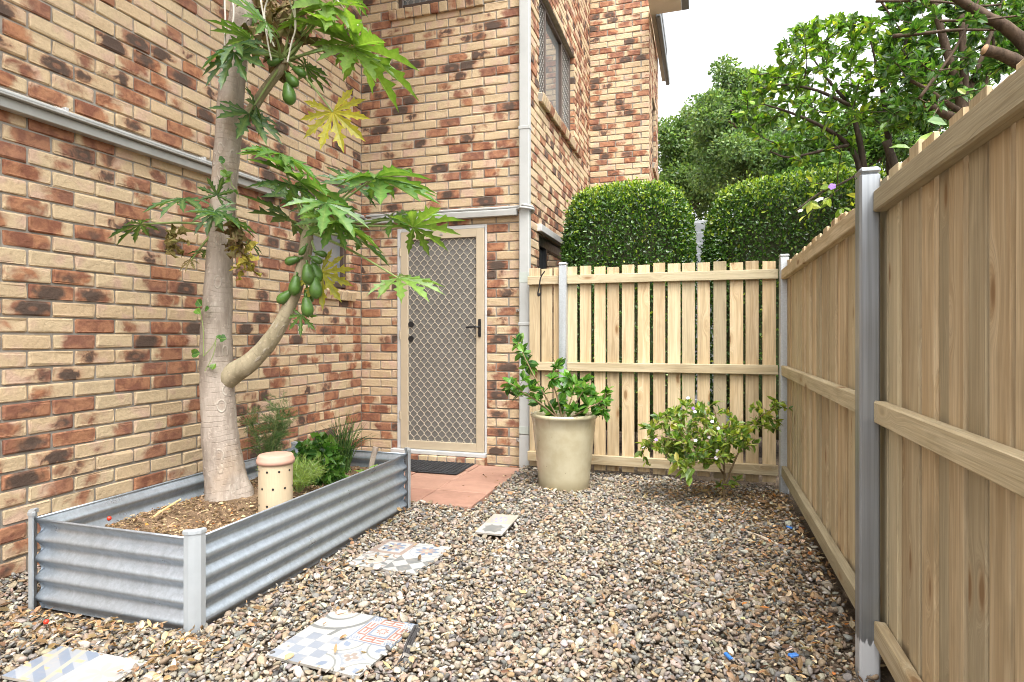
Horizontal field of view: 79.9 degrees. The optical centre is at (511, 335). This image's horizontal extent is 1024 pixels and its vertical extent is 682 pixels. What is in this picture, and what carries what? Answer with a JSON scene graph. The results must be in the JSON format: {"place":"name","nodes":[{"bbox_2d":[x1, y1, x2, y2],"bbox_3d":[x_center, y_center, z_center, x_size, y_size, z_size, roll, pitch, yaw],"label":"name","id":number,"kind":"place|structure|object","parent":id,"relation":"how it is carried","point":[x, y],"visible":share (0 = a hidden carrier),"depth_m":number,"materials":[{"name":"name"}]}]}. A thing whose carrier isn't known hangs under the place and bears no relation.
{"place":"outdoors","nodes":[
{"label":"outdoors","id":0,"kind":"place"},
{"bbox_2d":[0,422,894,681],"bbox_3d":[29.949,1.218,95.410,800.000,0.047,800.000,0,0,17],"label":"ground","id":1,"kind":"structure","parent":0,"point":[885,675],"depth_m":2.76,"materials":[{"name":"beige gravel"}]},
{"bbox_2d":[2,646,146,681],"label":"stepping tile","id":2,"kind":"object","parent":1,"relation":"on","point":[62,664],"visible":0.99,"depth_m":2.16,"materials":[{"name":"tile"}]},
{"bbox_2d":[27,441,410,636],"bbox_3d":[-1.427,1.014,3.474,0.958,0.473,1.908,0,0,17],"label":"raised garden bed","id":3,"kind":"object","parent":1,"relation":"on","point":[88,561],"visible":0.77,"depth_m":2.71,"materials":[{"name":"metal"}]},
{"bbox_2d":[105,465,367,535],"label":"mulch","id":4,"kind":"object","parent":3,"relation":"in","point":[143,514],"visible":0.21,"depth_m":3.12,"materials":[{"name":"brown plant"}]},
{"bbox_2d":[152,499,180,517],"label":"dry stalk","id":5,"kind":"object","parent":4,"relation":"on","point":[165,508],"visible":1,"depth_m":3.07,"materials":[{"name":"plant"}]},
{"bbox_2d":[237,391,299,457],"bbox_3d":[-1.536,0.647,3.839,0.449,0.589,0.548,0,0,17],"label":"fennel plant","id":6,"kind":"object","parent":4,"relation":"on","point":[279,434],"visible":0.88,"depth_m":3.78,"materials":[{"name":"green plant"}]},
{"bbox_2d":[256,451,294,511],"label":"worm tower","id":7,"kind":"structure","parent":4,"relation":"on","point":[275,478],"depth_m":3.05,"materials":[{"name":"beige plastic"}]},
{"bbox_2d":[109,0,465,501],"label":"papaya tree","id":8,"kind":"object","parent":4,"relation":"on","point":[226,478],"visible":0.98,"depth_m":3.28,"materials":[{"name":"green plant"}]},
{"bbox_2d":[191,0,240,370],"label":"climbing vine","id":9,"kind":"object","parent":8,"relation":"attached to","point":[198,303],"visible":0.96,"depth_m":3.27,"materials":[{"name":"green plant"}]},
{"bbox_2d":[256,453,328,492],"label":"fennel plant","id":10,"kind":"object","parent":4,"relation":"on","point":[302,474],"visible":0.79,"depth_m":3.54,"materials":[{"name":"green plant"}]},
{"bbox_2d":[291,432,348,486],"bbox_3d":[-1.248,0.794,3.911,0.421,0.372,0.434,0,0,17],"label":"parsley plant","id":11,"kind":"object","parent":4,"relation":"on","point":[323,447],"visible":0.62,"depth_m":3.86,"materials":[{"name":"green plant"}]},
{"bbox_2d":[313,414,377,472],"bbox_3d":[-1.168,0.726,4.186,0.494,0.413,0.534,0,0,17],"label":"chive clump","id":12,"kind":"object","parent":4,"relation":"on","point":[345,445],"visible":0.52,"depth_m":4.17,"materials":[{"name":"green plant"}]},
{"bbox_2d":[368,446,377,468],"bbox_3d":[-0.932,0.857,4.082,0.082,0.233,0.039,0,0,-23],"label":"wooden stake","id":13,"kind":"object","parent":4,"relation":"on","point":[373,455],"visible":0.62,"depth_m":4.07,"materials":[{"name":"beige wood"}]},
{"bbox_2d":[265,609,417,677],"bbox_3d":[-0.645,1.180,2.370,0.406,0.010,0.410,0,0,21],"label":"stepping tile","id":14,"kind":"object","parent":1,"relation":"on","point":[314,643],"visible":0.98,"depth_m":2.34,"materials":[{"name":"ceramic"}]},
{"bbox_2d":[0,0,688,581],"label":"brick building","id":15,"kind":"structure","parent":1,"relation":"on","point":[514,128],"depth_m":5.00,"materials":[{"name":"brown brick"}]},
{"bbox_2d":[308,223,356,301],"bbox_3d":[-1.715,-0.683,5.601,0.237,0.711,0.736,0,0,17],"label":"window","id":16,"kind":"structure","parent":15,"relation":"in","point":[337,251],"depth_m":5.74,"materials":[{"name":"grey glass"}]},
{"bbox_2d":[388,0,483,21],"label":"window","id":17,"kind":"structure","parent":15,"relation":"in","point":[407,8],"depth_m":5.84,"materials":[{"name":"brown metal"}]},
{"bbox_2d":[390,224,486,457],"bbox_3d":[-0.691,0.045,5.838,0.974,2.166,0.175,0,0,17],"label":"door","id":18,"kind":"structure","parent":15,"relation":"in","point":[442,339],"depth_m":5.81,"materials":[{"name":"white paint"}]},
{"bbox_2d":[538,237,561,408],"bbox_3d":[0.605,0.031,7.472,0.070,2.118,2.540,0,0,17],"label":"window","id":19,"kind":"structure","parent":15,"relation":"in","point":[549,254],"depth_m":6.83,"materials":[{"name":"black metal"}]},
{"bbox_2d":[537,0,582,157],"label":"window","id":20,"kind":"structure","parent":15,"relation":"in","point":[554,63],"depth_m":7.17,"materials":[{"name":"grey glass"}]},
{"bbox_2d":[652,107,658,180],"bbox_3d":[2.188,-3.118,9.689,0.236,1.153,0.816,0,0,17],"label":"window","id":21,"kind":"structure","parent":15,"relation":"in","point":[655,170],"depth_m":9.74,"materials":[{"name":"brown metal"}]},
{"bbox_2d":[347,539,450,575],"bbox_3d":[-0.592,1.180,3.272,0.420,0.010,0.420,0,0,17],"label":"stepping tile","id":22,"kind":"object","parent":1,"relation":"on","point":[403,556],"visible":0.99,"depth_m":3.25,"materials":[{"name":"tile"}]},
{"bbox_2d":[392,625,419,672],"bbox_3d":[-0.390,1.163,2.285,0.036,0.040,0.292,0,0,7],"label":"dead root","id":23,"kind":"object","parent":1,"relation":"on","point":[412,636],"visible":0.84,"depth_m":2.31,"materials":[{"name":"grey wood"}]},
{"bbox_2d":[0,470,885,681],"bbox_3d":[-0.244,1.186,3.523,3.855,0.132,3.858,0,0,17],"label":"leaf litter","id":24,"kind":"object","parent":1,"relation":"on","point":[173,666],"visible":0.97,"depth_m":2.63,"materials":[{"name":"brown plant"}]},
{"bbox_2d":[475,514,518,535],"bbox_3d":[-0.089,1.180,3.824,0.170,0.010,0.390,0,0,15],"label":"stepping tile","id":25,"kind":"object","parent":1,"relation":"on","point":[497,524],"visible":1,"depth_m":3.79,"materials":[{"name":"ceramic"}]},
{"bbox_2d":[530,410,597,493],"bbox_3d":[0.410,0.904,4.829,0.532,0.592,0.532,0,0,17],"label":"glazed pot","id":26,"kind":"object","parent":1,"relation":"on","point":[564,447],"visible":0.81,"depth_m":4.63,"materials":[{"name":"beige ceramic"}]},
{"bbox_2d":[500,333,613,421],"bbox_3d":[0.357,0.335,4.769,0.882,0.726,0.552,0,0,5],"label":"potted shrub","id":27,"kind":"object","parent":26,"relation":"on","point":[582,389],"visible":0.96,"depth_m":4.71,"materials":[{"name":"green plant"}]},
{"bbox_2d":[558,177,699,443],"bbox_3d":[1.263,-0.260,6.658,1.496,2.850,1.304,0,0,17],"label":"clipped hedge","id":28,"kind":"object","parent":1,"relation":"on","point":[613,224],"visible":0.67,"depth_m":6.16,"materials":[{"name":"green plant"}]},
{"bbox_2d":[527,261,777,482],"bbox_3d":[1.113,0.329,5.097,2.043,1.922,0.089,0,0,17],"label":"timber fence","id":29,"kind":"object","parent":1,"relation":"on","point":[565,280],"visible":0.85,"depth_m":5.08,"materials":[{"name":"brown wood"}]},
{"bbox_2d":[537,271,544,295],"bbox_3d":[0.251,-0.448,5.265,0.070,0.221,0.023,0,0,1],"label":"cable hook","id":30,"kind":"object","parent":29,"relation":"hanging from","point":[538,294],"visible":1,"depth_m":5.26,"materials":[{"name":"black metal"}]},
{"bbox_2d":[658,107,732,220],"bbox_3d":[6.122,-3.343,21.070,2.982,9.090,2.976,0,0,17],"label":"tree","id":31,"kind":"object","parent":1,"relation":"on","point":[676,157],"visible":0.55,"depth_m":20.53,"materials":[{"name":"green plant"}]},
{"bbox_2d":[634,396,792,499],"bbox_3d":[1.395,0.837,4.440,1.113,0.838,0.795,0,0,-32],"label":"flowering shrub","id":32,"kind":"object","parent":1,"relation":"on","point":[683,457],"visible":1,"depth_m":4.34,"materials":[{"name":"green plant"}]},
{"bbox_2d":[724,652,732,659],"bbox_3d":[0.786,1.162,2.219,0.018,0.016,0.038,0,0,-20],"label":"plastic scrap","id":33,"kind":"object","parent":1,"relation":"on","point":[727,655],"visible":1,"depth_m":2.21,"materials":[{"name":"blue plastic"}]},
{"bbox_2d":[678,53,788,194],"bbox_3d":[6.250,-3.265,17.065,3.054,8.933,3.625,0,0,17],"label":"tree","id":34,"kind":"object","parent":1,"relation":"on","point":[730,147],"visible":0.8,"depth_m":16.51,"materials":[{"name":"green plant"}]},
{"bbox_2d":[748,531,786,547],"bbox_3d":[1.452,1.166,3.492,0.020,0.025,0.291,0,0,-21],"label":"fallen stick","id":35,"kind":"object","parent":1,"relation":"on","point":[762,537],"visible":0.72,"depth_m":3.51,"materials":[{"name":"beige wood"}]},
{"bbox_2d":[695,163,885,444],"bbox_3d":[3.020,-0.226,6.203,2.246,2.910,1.401,0,0,17],"label":"clipped hedge","id":36,"kind":"object","parent":1,"relation":"on","point":[763,224],"visible":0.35,"depth_m":5.85,"materials":[{"name":"green plant"}]},
{"bbox_2d":[788,653,798,657],"bbox_3d":[1.024,1.162,2.224,0.039,0.011,0.022,0,0,-8],"label":"plastic scrap","id":37,"kind":"object","parent":1,"relation":"on","point":[791,655],"visible":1,"depth_m":2.22,"materials":[{"name":"blue plastic"}]},
{"bbox_2d":[730,11,942,221],"bbox_3d":[2.570,-0.840,4.790,1.352,4.009,2.332,0,0,33],"label":"overhanging shrub","id":38,"kind":"object","parent":1,"relation":"on","point":[799,81],"visible":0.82,"depth_m":4.48,"materials":[{"name":"green plant"}]},
{"bbox_2d":[760,96,948,178],"bbox_3d":[8.725,-2.569,15.154,6.018,7.572,2.787,0,0,-8],"label":"tree","id":39,"kind":"object","parent":1,"relation":"on","point":[874,151],"visible":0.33,"depth_m":14.52,"materials":[{"name":"green plant"}]},
{"bbox_2d":[778,59,1023,681],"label":"timber fence","id":40,"kind":"object","parent":1,"relation":"on","point":[901,375],"visible":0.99,"depth_m":1.77,"materials":[{"name":"brown wood"}]},
{"bbox_2d":[875,0,1023,147],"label":"overhanging tree","id":41,"kind":"object","parent":1,"relation":"on","point":[1001,48],"visible":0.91,"depth_m":3.80,"materials":[{"name":"green plant"}]},
{"bbox_2d":[404,464,521,512],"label":"pavement","id":42,"kind":"structure","parent":0,"point":[448,489],"depth_m":4.83,"materials":[{"name":"concrete"}]},
{"bbox_2d":[404,459,473,474],"bbox_3d":[-0.777,1.171,5.505,0.780,0.015,0.440,0,0,17],"label":"door mat","id":43,"kind":"object","parent":42,"relation":"on","point":[441,467],"depth_m":5.44,"materials":[{"name":"black rubber"}]},
{"bbox_2d":[680,220,728,421],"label":"weatherboard wall","id":44,"kind":"structure","parent":0,"point":[699,226],"depth_m":8.50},
{"bbox_2d":[658,0,1015,219],"label":"sky","id":45,"kind":"structure","parent":0,"point":[749,31],"materials":[{"name":"white"}]}
]}

